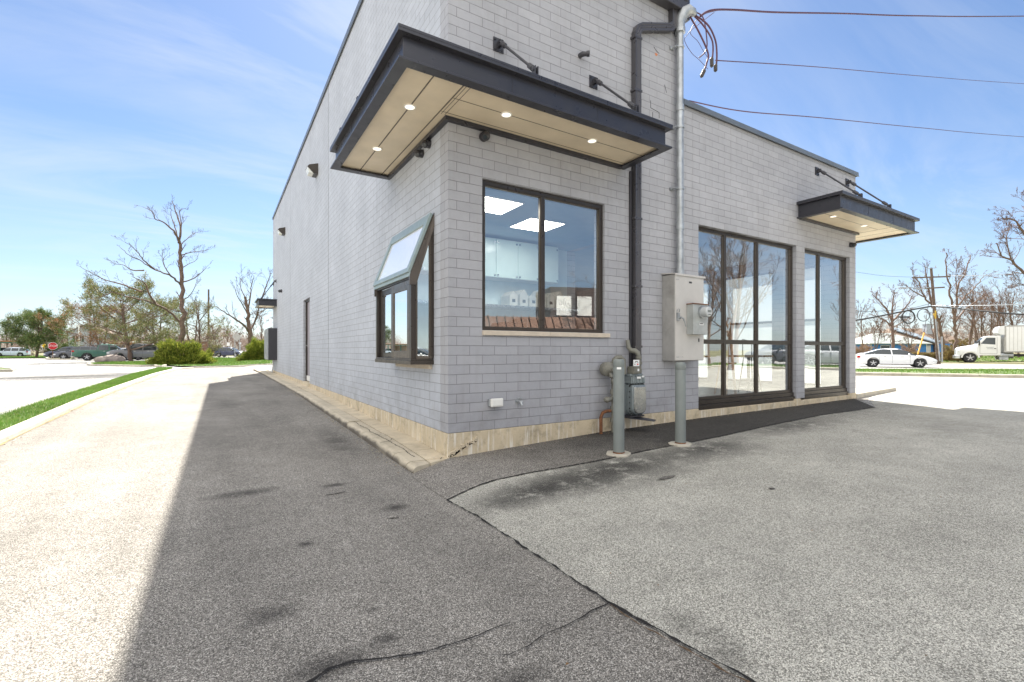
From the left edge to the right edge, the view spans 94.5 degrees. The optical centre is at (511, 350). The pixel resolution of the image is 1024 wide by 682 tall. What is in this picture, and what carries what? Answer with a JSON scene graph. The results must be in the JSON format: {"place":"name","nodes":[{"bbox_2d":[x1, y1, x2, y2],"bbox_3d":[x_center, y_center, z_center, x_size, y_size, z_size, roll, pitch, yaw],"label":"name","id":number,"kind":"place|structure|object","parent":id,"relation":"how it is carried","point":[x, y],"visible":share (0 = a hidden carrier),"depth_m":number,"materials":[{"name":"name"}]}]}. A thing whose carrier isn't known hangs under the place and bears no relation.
{"place":"outdoors","nodes":[
{"label":"outdoors","id":0,"kind":"place"},
{"bbox_2d":[0,367,171,429],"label":"grass","id":1,"kind":"structure","parent":0,"point":[70,396],"depth_m":9.44,"materials":[{"name":"green plant"}]},
{"bbox_2d":[171,357,271,365],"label":"lawn","id":2,"kind":"structure","parent":0,"point":[230,364],"depth_m":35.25,"materials":[{"name":"green plant"}]},
{"bbox_2d":[144,338,214,365],"bbox_3d":[-25.243,0.074,36.157,4.433,2.189,4.012,0,0,-32],"label":"juniper bush","id":3,"kind":"object","parent":2,"relation":"on","point":[169,352],"visible":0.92,"depth_m":35.28,"materials":[{"name":"green plant"}]},
{"bbox_2d":[144,297,232,356],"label":"pine tree","id":4,"kind":"object","parent":2,"relation":"on","point":[192,304],"visible":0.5,"depth_m":62.42,"materials":[{"name":"green plant"}]},
{"bbox_2d":[188,296,217,344],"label":"bare tree","id":5,"kind":"object","parent":2,"relation":"on","point":[199,328],"visible":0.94,"depth_m":57.97,"materials":[{"name":"brown plant"}]},
{"bbox_2d":[207,264,272,344],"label":"bare tree","id":6,"kind":"object","parent":2,"relation":"on","point":[248,327],"visible":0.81,"depth_m":51.90,"materials":[{"name":"brown plant"}]},
{"bbox_2d":[235,336,264,360],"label":"juniper bush","id":7,"kind":"object","parent":2,"relation":"on","point":[255,349],"visible":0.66,"depth_m":45.95,"materials":[{"name":"green plant"}]},
{"bbox_2d":[0,366,868,681],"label":"driveway","id":8,"kind":"structure","parent":0,"point":[196,524],"depth_m":2.60,"materials":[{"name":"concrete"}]},
{"bbox_2d":[0,366,244,444],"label":"kerb leaf litter","id":9,"kind":"object","parent":8,"relation":"on","point":[66,413],"visible":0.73,"depth_m":7.80,"materials":[{"name":"plant"}]},
{"bbox_2d":[258,368,447,465],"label":"walk slabs","id":10,"kind":"structure","parent":8,"relation":"on","point":[431,456],"depth_m":6.40,"materials":[{"name":"concrete"}]},
{"bbox_2d":[307,622,509,681],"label":"pavement crack","id":11,"kind":"object","parent":8,"relation":"on","point":[318,675],"visible":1,"depth_m":1.82,"materials":[{"name":"black asphalt"}]},
{"bbox_2d":[480,602,609,654],"bbox_3d":[0.177,1.175,1.998,0.678,0.013,0.063,0,0,-33],"label":"pavement crack","id":12,"kind":"object","parent":8,"relation":"on","point":[556,628],"visible":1,"depth_m":2.03,"materials":[{"name":"black asphalt"}]},
{"bbox_2d":[446,499,755,681],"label":"joint crack","id":13,"kind":"object","parent":8,"relation":"on","point":[649,624],"visible":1,"depth_m":2.13,"materials":[{"name":"black asphalt"}]},
{"bbox_2d":[411,399,872,498],"bbox_3d":[3.232,1.075,6.701,9.500,0.199,1.126,0,0,-32],"label":"asphalt strip","id":14,"kind":"object","parent":8,"relation":"on","point":[449,478],"visible":0.93,"depth_m":5.19,"materials":[{"name":"grey asphalt"}]},
{"bbox_2d":[599,340,655,433],"bbox_3d":[1.467,0.536,5.970,0.711,1.355,0.385,0,0,-32],"label":"gas meter","id":15,"kind":"object","parent":14,"relation":"on","point":[634,394],"visible":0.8,"depth_m":6.02,"materials":[{"name":"paint"}]},
{"bbox_2d":[611,604,749,681],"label":"joint debris","id":16,"kind":"object","parent":8,"relation":"on","point":[715,665],"visible":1,"depth_m":1.84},
{"bbox_2d":[0,356,1023,677],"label":"parking lot","id":17,"kind":"structure","parent":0,"point":[30,380],"depth_m":20.41,"materials":[{"name":"grey asphalt"}]},
{"bbox_2d":[43,347,81,358],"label":"suv","id":18,"kind":"object","parent":17,"relation":"on","point":[48,354],"visible":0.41,"depth_m":64.77,"materials":[{"name":"blue paint"}]},
{"bbox_2d":[53,346,96,358],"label":"suv","id":19,"kind":"object","parent":17,"relation":"on","point":[64,354],"visible":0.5,"depth_m":58.89,"materials":[{"name":"grey paint"}]},
{"bbox_2d":[33,296,147,347],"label":"pine tree","id":20,"kind":"object","parent":17,"relation":"on","point":[96,337],"visible":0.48,"depth_m":64.34,"materials":[{"name":"green plant"}]},
{"bbox_2d":[71,344,127,360],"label":"pickup truck","id":21,"kind":"object","parent":17,"relation":"on","point":[102,349],"visible":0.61,"depth_m":52.83,"materials":[{"name":"green paint"}]},
{"bbox_2d":[94,355,125,361],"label":"boulder","id":22,"kind":"object","parent":17,"relation":"on","point":[110,358],"visible":0.6,"depth_m":45.68,"materials":[{"name":"stone"}]},
{"bbox_2d":[56,272,186,360],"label":"pine tree","id":23,"kind":"object","parent":17,"relation":"on","point":[126,339],"visible":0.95,"depth_m":47.25,"materials":[{"name":"green plant"}]},
{"bbox_2d":[87,362,166,366],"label":"island kerb","id":24,"kind":"structure","parent":17,"relation":"on","point":[164,365],"depth_m":33.40,"materials":[{"name":"concrete"}]},
{"bbox_2d":[107,343,158,357],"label":"pickup truck","id":25,"kind":"object","parent":17,"relation":"on","point":[145,352],"visible":0.48,"depth_m":48.59,"materials":[{"name":"grey paint"}]},
{"bbox_2d":[0,364,271,442],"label":"drive kerb","id":26,"kind":"structure","parent":17,"relation":"on","point":[6,434],"depth_m":8.25,"materials":[{"name":"concrete"}]},
{"bbox_2d":[108,295,196,343],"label":"pine tree","id":27,"kind":"object","parent":17,"relation":"on","point":[134,310],"visible":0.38,"depth_m":53.83,"materials":[{"name":"green plant"}]},
{"bbox_2d":[213,347,241,356],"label":"suv","id":28,"kind":"object","parent":17,"relation":"on","point":[228,351],"visible":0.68,"depth_m":79.14,"materials":[{"name":"blue paint"}]},
{"bbox_2d":[253,368,429,472],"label":"walk kerb","id":29,"kind":"structure","parent":17,"relation":"on","point":[400,456],"depth_m":6.22,"materials":[{"name":"beige concrete"}]},
{"bbox_2d":[856,386,895,398],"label":"corner kerb","id":30,"kind":"structure","parent":17,"relation":"on","point":[862,392],"depth_m":10.64,"materials":[{"name":"concrete"}]},
{"bbox_2d":[862,281,926,347],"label":"bare tree","id":31,"kind":"object","parent":17,"relation":"on","point":[891,326],"visible":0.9,"depth_m":49.98,"materials":[{"name":"brown plant"}]},
{"bbox_2d":[856,348,936,367],"bbox_3d":[29.438,0.560,36.498,4.758,1.448,2.158,0,0,30],"label":"sedan","id":32,"kind":"object","parent":17,"relation":"on","point":[885,356],"visible":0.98,"depth_m":35.91,"materials":[{"name":"white paint"}]},
{"bbox_2d":[898,265,950,363],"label":"utility pole","id":33,"kind":"object","parent":17,"relation":"on","point":[936,336],"visible":0.99,"depth_m":44.86,"materials":[{"name":"brown wood"}]},
{"bbox_2d":[856,306,931,320],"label":"street cable","id":34,"kind":"object","parent":33,"relation":"attached to","point":[893,313],"visible":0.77,"depth_m":42.22,"materials":[{"name":"rubber"}]},
{"bbox_2d":[932,306,1023,314],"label":"street cable","id":35,"kind":"object","parent":33,"relation":"attached to","point":[979,310],"visible":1,"depth_m":40.31,"materials":[{"name":"rubber"}]},
{"bbox_2d":[856,372,1023,377],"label":"verge kerb","id":36,"kind":"structure","parent":17,"relation":"on","point":[941,375],"depth_m":17.57,"materials":[{"name":"concrete"}]},
{"bbox_2d":[0,0,1023,350],"label":"sky","id":37,"kind":"structure","parent":0,"point":[108,107],"materials":[{"name":"blue"}]},
{"bbox_2d":[16,351,1023,364],"bbox_3d":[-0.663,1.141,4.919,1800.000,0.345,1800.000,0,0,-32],"label":"ground","id":38,"kind":"structure","parent":0,"point":[1006,362],"depth_m":51.75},
{"bbox_2d":[0,347,30,355],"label":"pickup truck","id":39,"kind":"object","parent":38,"relation":"on","point":[13,351],"visible":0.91,"depth_m":83.69,"materials":[{"name":"white paint"}]},
{"bbox_2d":[0,306,81,356],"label":"pine tree","id":40,"kind":"object","parent":38,"relation":"on","point":[28,337],"visible":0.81,"depth_m":71.09,"materials":[{"name":"green plant"}]},
{"bbox_2d":[67,325,111,345],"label":"grey house","id":41,"kind":"structure","parent":38,"relation":"on","point":[82,340],"depth_m":110.22,"materials":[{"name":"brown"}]},
{"bbox_2d":[0,324,263,352],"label":"woodland","id":42,"kind":"object","parent":38,"relation":"on","point":[223,343],"visible":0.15,"depth_m":163.56,"materials":[{"name":"plant"}]},
{"bbox_2d":[249,302,271,340],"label":"bare tree","id":43,"kind":"object","parent":38,"relation":"on","point":[262,329],"visible":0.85,"depth_m":99.72,"materials":[{"name":"brown plant"}]},
{"bbox_2d":[255,0,919,458],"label":"shop building","id":44,"kind":"structure","parent":38,"relation":"on","point":[583,150],"depth_m":6.28,"materials":[{"name":"brick"}]},
{"bbox_2d":[264,328,276,371],"bbox_3d":[-10.220,0.008,20.026,0.358,1.850,1.650,0,0,-32],"label":"wall cabinet","id":45,"kind":"object","parent":44,"relation":"attached to","point":[270,343],"depth_m":19.35,"materials":[{"name":"metal"}]},
{"bbox_2d":[305,299,309,380],"bbox_3d":[-5.520,-0.271,12.956,0.126,2.270,1.100,0,0,-32],"label":"side door","id":46,"kind":"structure","parent":44,"relation":"in","point":[307,345],"depth_m":13.23,"materials":[{"name":"brown metal"}]},
{"bbox_2d":[306,163,317,177],"bbox_3d":[-4.842,-4.369,11.447,0.240,0.255,0.340,0,0,-32],"label":"wall light","id":47,"kind":"object","parent":44,"relation":"attached to","point":[311,170],"visible":1,"depth_m":11.35,"materials":[{"name":"grey metal"}]},
{"bbox_2d":[373,213,433,364],"bbox_3d":[-1.355,-0.686,5.761,0.291,1.680,1.424,0,0,-32],"label":"serving window","id":48,"kind":"structure","parent":44,"relation":"in","point":[396,306],"depth_m":5.44,"materials":[{"name":"brown metal"}]},
{"bbox_2d":[418,349,427,355],"bbox_3d":[-0.086,0.369,7.598,3.000,0.790,0.750,0,0,-32],"label":"counter","id":49,"kind":"object","parent":44,"relation":"on","point":[422,353],"visible":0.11,"depth_m":6.66,"materials":[{"name":"silver metal"}]},
{"bbox_2d":[492,322,521,326],"bbox_3d":[-0.082,-0.237,7.592,0.320,0.419,0.465,0,0,-32],"label":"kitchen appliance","id":50,"kind":"object","parent":49,"relation":"on","point":[508,324],"visible":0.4,"depth_m":7.42,"materials":[{"name":"brown"}]},
{"bbox_2d":[512,318,537,327],"bbox_3d":[0.258,-0.277,7.802,0.320,0.499,0.465,0,0,-32],"label":"kitchen appliance","id":51,"kind":"object","parent":49,"relation":"on","point":[530,322],"visible":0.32,"depth_m":7.60,"materials":[{"name":"brown"}]},
{"bbox_2d":[545,316,571,328],"bbox_3d":[0.768,-0.302,8.118,0.320,0.549,0.465,0,0,-32],"label":"kitchen appliance","id":52,"kind":"object","parent":49,"relation":"on","point":[564,322],"visible":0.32,"depth_m":7.95,"materials":[{"name":"brown"}]},
{"bbox_2d":[418,250,566,351],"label":"kitchen back wall","id":53,"kind":"structure","parent":44,"relation":"on","point":[495,291],"depth_m":7.99,"materials":[{"name":"paint"}]},
{"bbox_2d":[420,237,557,285],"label":"wall cupboards","id":54,"kind":"object","parent":53,"relation":"attached to","point":[511,261],"depth_m":7.78,"materials":[{"name":"white plastic"}]},
{"bbox_2d":[485,237,495,276],"bbox_3d":[-0.431,-1.481,7.466,0.407,0.610,0.028,0,0,-32],"label":"door","id":55,"kind":"structure","parent":54,"relation":"in","point":[490,243],"depth_m":7.52,"materials":[{"name":"white wood"}]},
{"bbox_2d":[496,239,517,278],"bbox_3d":[-0.078,-1.481,7.685,0.407,0.610,0.028,0,0,-32],"label":"door","id":56,"kind":"structure","parent":54,"relation":"in","point":[506,251],"depth_m":7.67,"materials":[{"name":"white wood"}]},
{"bbox_2d":[518,242,537,280],"bbox_3d":[0.275,-1.481,7.903,0.407,0.610,0.028,0,0,-32],"label":"door","id":57,"kind":"structure","parent":54,"relation":"in","point":[527,253],"depth_m":7.89,"materials":[{"name":"white wood"}]},
{"bbox_2d":[545,246,557,282],"bbox_3d":[0.628,-1.481,8.121,0.407,0.610,0.028,0,0,-32],"label":"door","id":58,"kind":"structure","parent":54,"relation":"in","point":[551,253],"depth_m":8.15,"materials":[{"name":"white wood"}]},
{"bbox_2d":[418,300,579,312],"bbox_3d":[-0.221,-0.709,7.721,3.100,0.035,0.400,0,0,-32],"label":"wall shelf","id":59,"kind":"object","parent":53,"relation":"attached to","point":[505,307],"depth_m":7.80,"materials":[{"name":"silver metal"}]},
{"bbox_2d":[501,291,517,305],"bbox_3d":[-0.045,-0.848,7.816,0.150,0.240,0.283,0,0,-32],"label":"carton","id":60,"kind":"object","parent":59,"relation":"on","point":[509,298],"visible":0.9,"depth_m":7.72,"materials":[{"name":"white cardboard"}]},
{"bbox_2d":[515,289,527,305],"bbox_3d":[0.125,-0.868,7.921,0.150,0.280,0.283,0,0,-32],"label":"carton","id":61,"kind":"object","parent":59,"relation":"on","point":[522,297],"visible":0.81,"depth_m":7.81,"materials":[{"name":"white cardboard"}]},
{"bbox_2d":[546,293,553,307],"bbox_3d":[0.593,-0.858,8.211,0.150,0.260,0.283,0,0,-32],"label":"carton","id":62,"kind":"object","parent":59,"relation":"on","point":[549,300],"visible":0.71,"depth_m":8.09,"materials":[{"name":"white cardboard"}]},
{"bbox_2d":[552,291,563,307],"bbox_3d":[0.763,-0.878,8.316,0.150,0.300,0.283,0,0,-32],"label":"carton","id":63,"kind":"object","parent":59,"relation":"on","point":[558,299],"visible":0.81,"depth_m":8.20,"materials":[{"name":"white cardboard"}]},
{"bbox_2d":[488,398,502,406],"bbox_3d":[-0.178,0.568,5.171,0.160,0.092,0.079,0,0,-32],"label":"outlet cover","id":64,"kind":"object","parent":44,"relation":"attached to","point":[495,402],"visible":1,"depth_m":5.14,"materials":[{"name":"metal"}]},
{"bbox_2d":[485,195,524,214],"bbox_3d":[-0.256,-1.829,5.971,0.620,0.012,0.580,0,0,-32],"label":"ceiling light","id":65,"kind":"object","parent":44,"relation":"attached to","point":[498,206],"visible":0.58,"depth_m":5.95,"materials":[{"name":"white plastic"}]},
{"bbox_2d":[509,217,565,231],"bbox_3d":[0.368,-1.829,6.921,0.620,0.012,0.580,0,0,-32],"label":"ceiling light","id":66,"kind":"object","parent":44,"relation":"attached to","point":[530,223],"visible":0.84,"depth_m":6.86,"materials":[{"name":"white plastic"}]},
{"bbox_2d":[482,179,602,332],"bbox_3d":[0.395,-1.046,5.656,1.774,1.650,0.070,0,0,-32],"label":"office window","id":67,"kind":"structure","parent":44,"relation":"in","point":[541,196],"depth_m":5.60,"materials":[{"name":"brown metal"}]},
{"bbox_2d":[661,273,711,360],"bbox_3d":[2.483,-0.470,6.598,0.647,1.223,0.454,0,0,-32],"label":"electrical cabinet","id":68,"kind":"object","parent":44,"relation":"attached to","point":[686,312],"visible":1,"depth_m":6.54,"materials":[{"name":"metal"}]},
{"bbox_2d":[669,4,718,273],"bbox_3d":[2.602,-2.978,6.708,0.747,3.834,0.167,0,0,-2],"label":"conduit mast","id":69,"kind":"object","parent":44,"relation":"attached to","point":[685,12],"visible":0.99,"depth_m":6.67,"materials":[{"name":"metal"}]},
{"bbox_2d":[700,8,1023,16],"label":"service cable","id":70,"kind":"object","parent":69,"relation":"attached to","point":[727,9],"visible":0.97,"depth_m":9.36,"materials":[{"name":"black rubber"}]},
{"bbox_2d":[715,60,1023,83],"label":"thin cable","id":71,"kind":"object","parent":69,"relation":"attached to","point":[844,69],"visible":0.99,"depth_m":10.34,"materials":[{"name":"black rubber"}]},
{"bbox_2d":[698,281,707,378],"bbox_3d":[4.884,-0.536,12.936,0.050,2.600,1.200,0,0,-32],"label":"side window","id":72,"kind":"structure","parent":44,"relation":"in","point":[702,364],"depth_m":12.54,"materials":[{"name":"clear glass"}]},
{"bbox_2d":[714,317,736,394],"bbox_3d":[4.120,0.114,9.257,0.350,1.506,0.389,0,0,-32],"label":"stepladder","id":73,"kind":"object","parent":44,"relation":"on","point":[728,331],"visible":0.73,"depth_m":9.15,"materials":[{"name":"white metal"}]},
{"bbox_2d":[698,226,794,409],"bbox_3d":[3.894,-0.491,7.829,2.727,2.770,0.115,0,0,-32],"label":"storefront window","id":74,"kind":"structure","parent":44,"relation":"in","point":[723,400],"depth_m":7.95,"materials":[{"name":"brown metal"}]},
{"bbox_2d":[726,272,771,382],"bbox_3d":[5.752,-0.536,11.533,0.050,2.600,1.300,0,0,-32],"label":"side window","id":75,"kind":"structure","parent":44,"relation":"in","point":[739,289],"depth_m":11.52,"materials":[{"name":"clear glass"}]},
{"bbox_2d":[738,339,761,392],"bbox_3d":[4.913,0.309,9.781,0.360,1.113,0.360,0,0,-32],"label":"bar stool","id":76,"kind":"object","parent":44,"relation":"on","point":[748,357],"visible":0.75,"depth_m":9.74,"materials":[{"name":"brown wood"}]},
{"bbox_2d":[729,355,772,390],"bbox_3d":[5.214,0.484,10.435,0.700,0.760,0.700,0,0,-32],"label":"dining table","id":77,"kind":"object","parent":44,"relation":"on","point":[745,388],"visible":0.44,"depth_m":10.38,"materials":[{"name":"white wood"}]},
{"bbox_2d":[800,249,847,398],"bbox_3d":[6.025,-0.491,9.147,1.725,2.770,0.115,0,0,-32],"label":"storefront window","id":78,"kind":"structure","parent":44,"relation":"in","point":[825,274],"depth_m":9.20,"materials":[{"name":"clear glass"}]},
{"bbox_2d":[689,100,1022,136],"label":"thin cable","id":79,"kind":"object","parent":44,"relation":"attached to","point":[826,118],"visible":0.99,"depth_m":11.62,"materials":[{"name":"black rubber"}]},
{"bbox_2d":[856,321,1022,353],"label":"woodland","id":80,"kind":"object","parent":38,"relation":"on","point":[948,331],"visible":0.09,"depth_m":134.11,"materials":[{"name":"brown plant"}]},
{"bbox_2d":[953,325,1023,361],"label":"box truck","id":81,"kind":"object","parent":38,"relation":"on","point":[1007,342],"visible":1,"depth_m":49.45,"materials":[{"name":"white paint"}]},
{"bbox_2d":[449,376,1023,681],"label":"front lot","id":82,"kind":"structure","parent":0,"point":[816,564],"depth_m":2.82,"materials":[{"name":"grey asphalt"}]},
{"bbox_2d":[606,359,630,457],"bbox_3d":[1.089,0.602,4.853,0.251,1.026,0.268,0,0,-32],"label":"bollard","id":83,"kind":"object","parent":82,"relation":"on","point":[618,451],"visible":0.88,"depth_m":4.81,"materials":[{"name":"metal"}]},
{"bbox_2d":[448,407,874,499],"bbox_3d":[2.872,1.075,5.967,8.121,0.191,0.170,0,0,-33],"label":"joint crack","id":84,"kind":"object","parent":82,"relation":"on","point":[635,452],"visible":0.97,"depth_m":4.67,"materials":[{"name":"black asphalt"}]},
{"bbox_2d":[668,362,691,446],"bbox_3d":[1.864,0.606,5.220,0.254,0.956,0.262,0,0,-32],"label":"bollard","id":85,"kind":"object","parent":82,"relation":"on","point":[680,405],"visible":0.79,"depth_m":5.17,"materials":[{"name":"metal"}]},
{"bbox_2d":[856,368,1023,375],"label":"verge","id":86,"kind":"structure","parent":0,"point":[1001,372],"depth_m":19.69,"materials":[{"name":"green plant"}]},
{"bbox_2d":[979,187,1023,301],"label":"bare tree","id":87,"kind":"object","parent":86,"relation":"on","point":[1021,230],"visible":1,"depth_m":24.00,"materials":[{"name":"brown plant"}]},
{"bbox_2d":[943,356,1023,361],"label":"lawn","id":88,"kind":"structure","parent":0,"point":[981,360],"depth_m":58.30,"materials":[{"name":"green plant"}]},
{"bbox_2d":[856,343,872,353],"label":"bare shrub","id":89,"kind":"object","parent":88,"relation":"on","point":[861,349],"visible":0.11,"depth_m":54.31,"materials":[{"name":"brown plant"}]},
{"bbox_2d":[856,299,873,342],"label":"bare tree","id":90,"kind":"object","parent":88,"relation":"on","point":[861,329],"visible":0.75,"depth_m":85.06,"materials":[{"name":"brown plant"}]},
{"bbox_2d":[865,314,896,349],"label":"bare tree","id":91,"kind":"object","parent":88,"relation":"on","point":[880,330],"visible":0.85,"depth_m":94.75,"materials":[{"name":"brown plant"}]},
{"bbox_2d":[856,324,961,352],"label":"blue house","id":92,"kind":"structure","parent":88,"relation":"on","point":[927,344],"depth_m":100.47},
{"bbox_2d":[894,314,927,347],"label":"bare tree","id":93,"kind":"object","parent":88,"relation":"on","point":[906,334],"visible":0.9,"depth_m":90.12,"materials":[{"name":"brown plant"}]},
{"bbox_2d":[898,259,945,351],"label":"bare tree","id":94,"kind":"object","parent":88,"relation":"on","point":[930,301],"visible":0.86,"depth_m":65.88,"materials":[{"name":"brown plant"}]},
{"bbox_2d":[910,351,950,358],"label":"hedge","id":95,"kind":"object","parent":88,"relation":"on","point":[932,354],"visible":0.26,"depth_m":56.60,"materials":[{"name":"brown plant"}]},
{"bbox_2d":[916,308,952,351],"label":"bare tree","id":96,"kind":"object","parent":88,"relation":"on","point":[931,321],"visible":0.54,"depth_m":100.15,"materials":[{"name":"brown plant"}]},
{"bbox_2d":[935,345,961,360],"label":"tan shrub","id":97,"kind":"object","parent":88,"relation":"on","point":[948,352],"visible":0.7,"depth_m":55.54,"materials":[{"name":"brown plant"}]},
{"bbox_2d":[949,338,974,350],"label":"tan shrub","id":98,"kind":"object","parent":88,"relation":"on","point":[962,343],"visible":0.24,"depth_m":83.84,"materials":[{"name":"brown plant"}]},
{"bbox_2d":[940,246,998,349],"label":"bare tree","id":99,"kind":"object","parent":88,"relation":"on","point":[955,318],"visible":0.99,"depth_m":62.04,"materials":[{"name":"brown plant"}]},
{"bbox_2d":[941,276,1005,344],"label":"bare tree","id":100,"kind":"object","parent":88,"relation":"on","point":[973,322],"visible":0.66,"depth_m":82.11,"materials":[{"name":"brown plant"}]},
{"bbox_2d":[949,282,1010,356],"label":"bare tree","id":101,"kind":"object","parent":88,"relation":"on","point":[981,324],"visible":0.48,"depth_m":91.58,"materials":[{"name":"brown plant"}]},
{"bbox_2d":[967,288,1002,335],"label":"bare tree","id":102,"kind":"object","parent":88,"relation":"on","point":[985,314],"visible":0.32,"depth_m":109.83,"materials":[{"name":"brown plant"}]},
{"bbox_2d":[976,279,1018,356],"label":"bare tree","id":103,"kind":"object","parent":88,"relation":"on","point":[998,308],"visible":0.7,"depth_m":83.85,"materials":[{"name":"brown plant"}]},
{"bbox_2d":[982,292,1015,335],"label":"bare tree","id":104,"kind":"object","parent":88,"relation":"on","point":[1001,306],"visible":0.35,"depth_m":88.75,"materials":[{"name":"brown plant"}]},
{"bbox_2d":[983,284,1023,353],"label":"bare tree","id":105,"kind":"object","parent":88,"relation":"on","point":[1009,320],"visible":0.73,"depth_m":80.94,"materials":[{"name":"brown plant"}]},
{"label":"lawn","id":106,"kind":"structure","parent":0,"visible":0},
{"bbox_2d":[91,360,162,364],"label":"grass","id":107,"kind":"structure","parent":106,"relation":"on","point":[142,362],"depth_m":36.94,"materials":[{"name":"green plant"}]},
{"bbox_2d":[77,194,215,343],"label":"bare tree","id":108,"kind":"object","parent":106,"relation":"on","point":[181,321],"visible":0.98,"depth_m":45.74,"materials":[{"name":"brown plant"}]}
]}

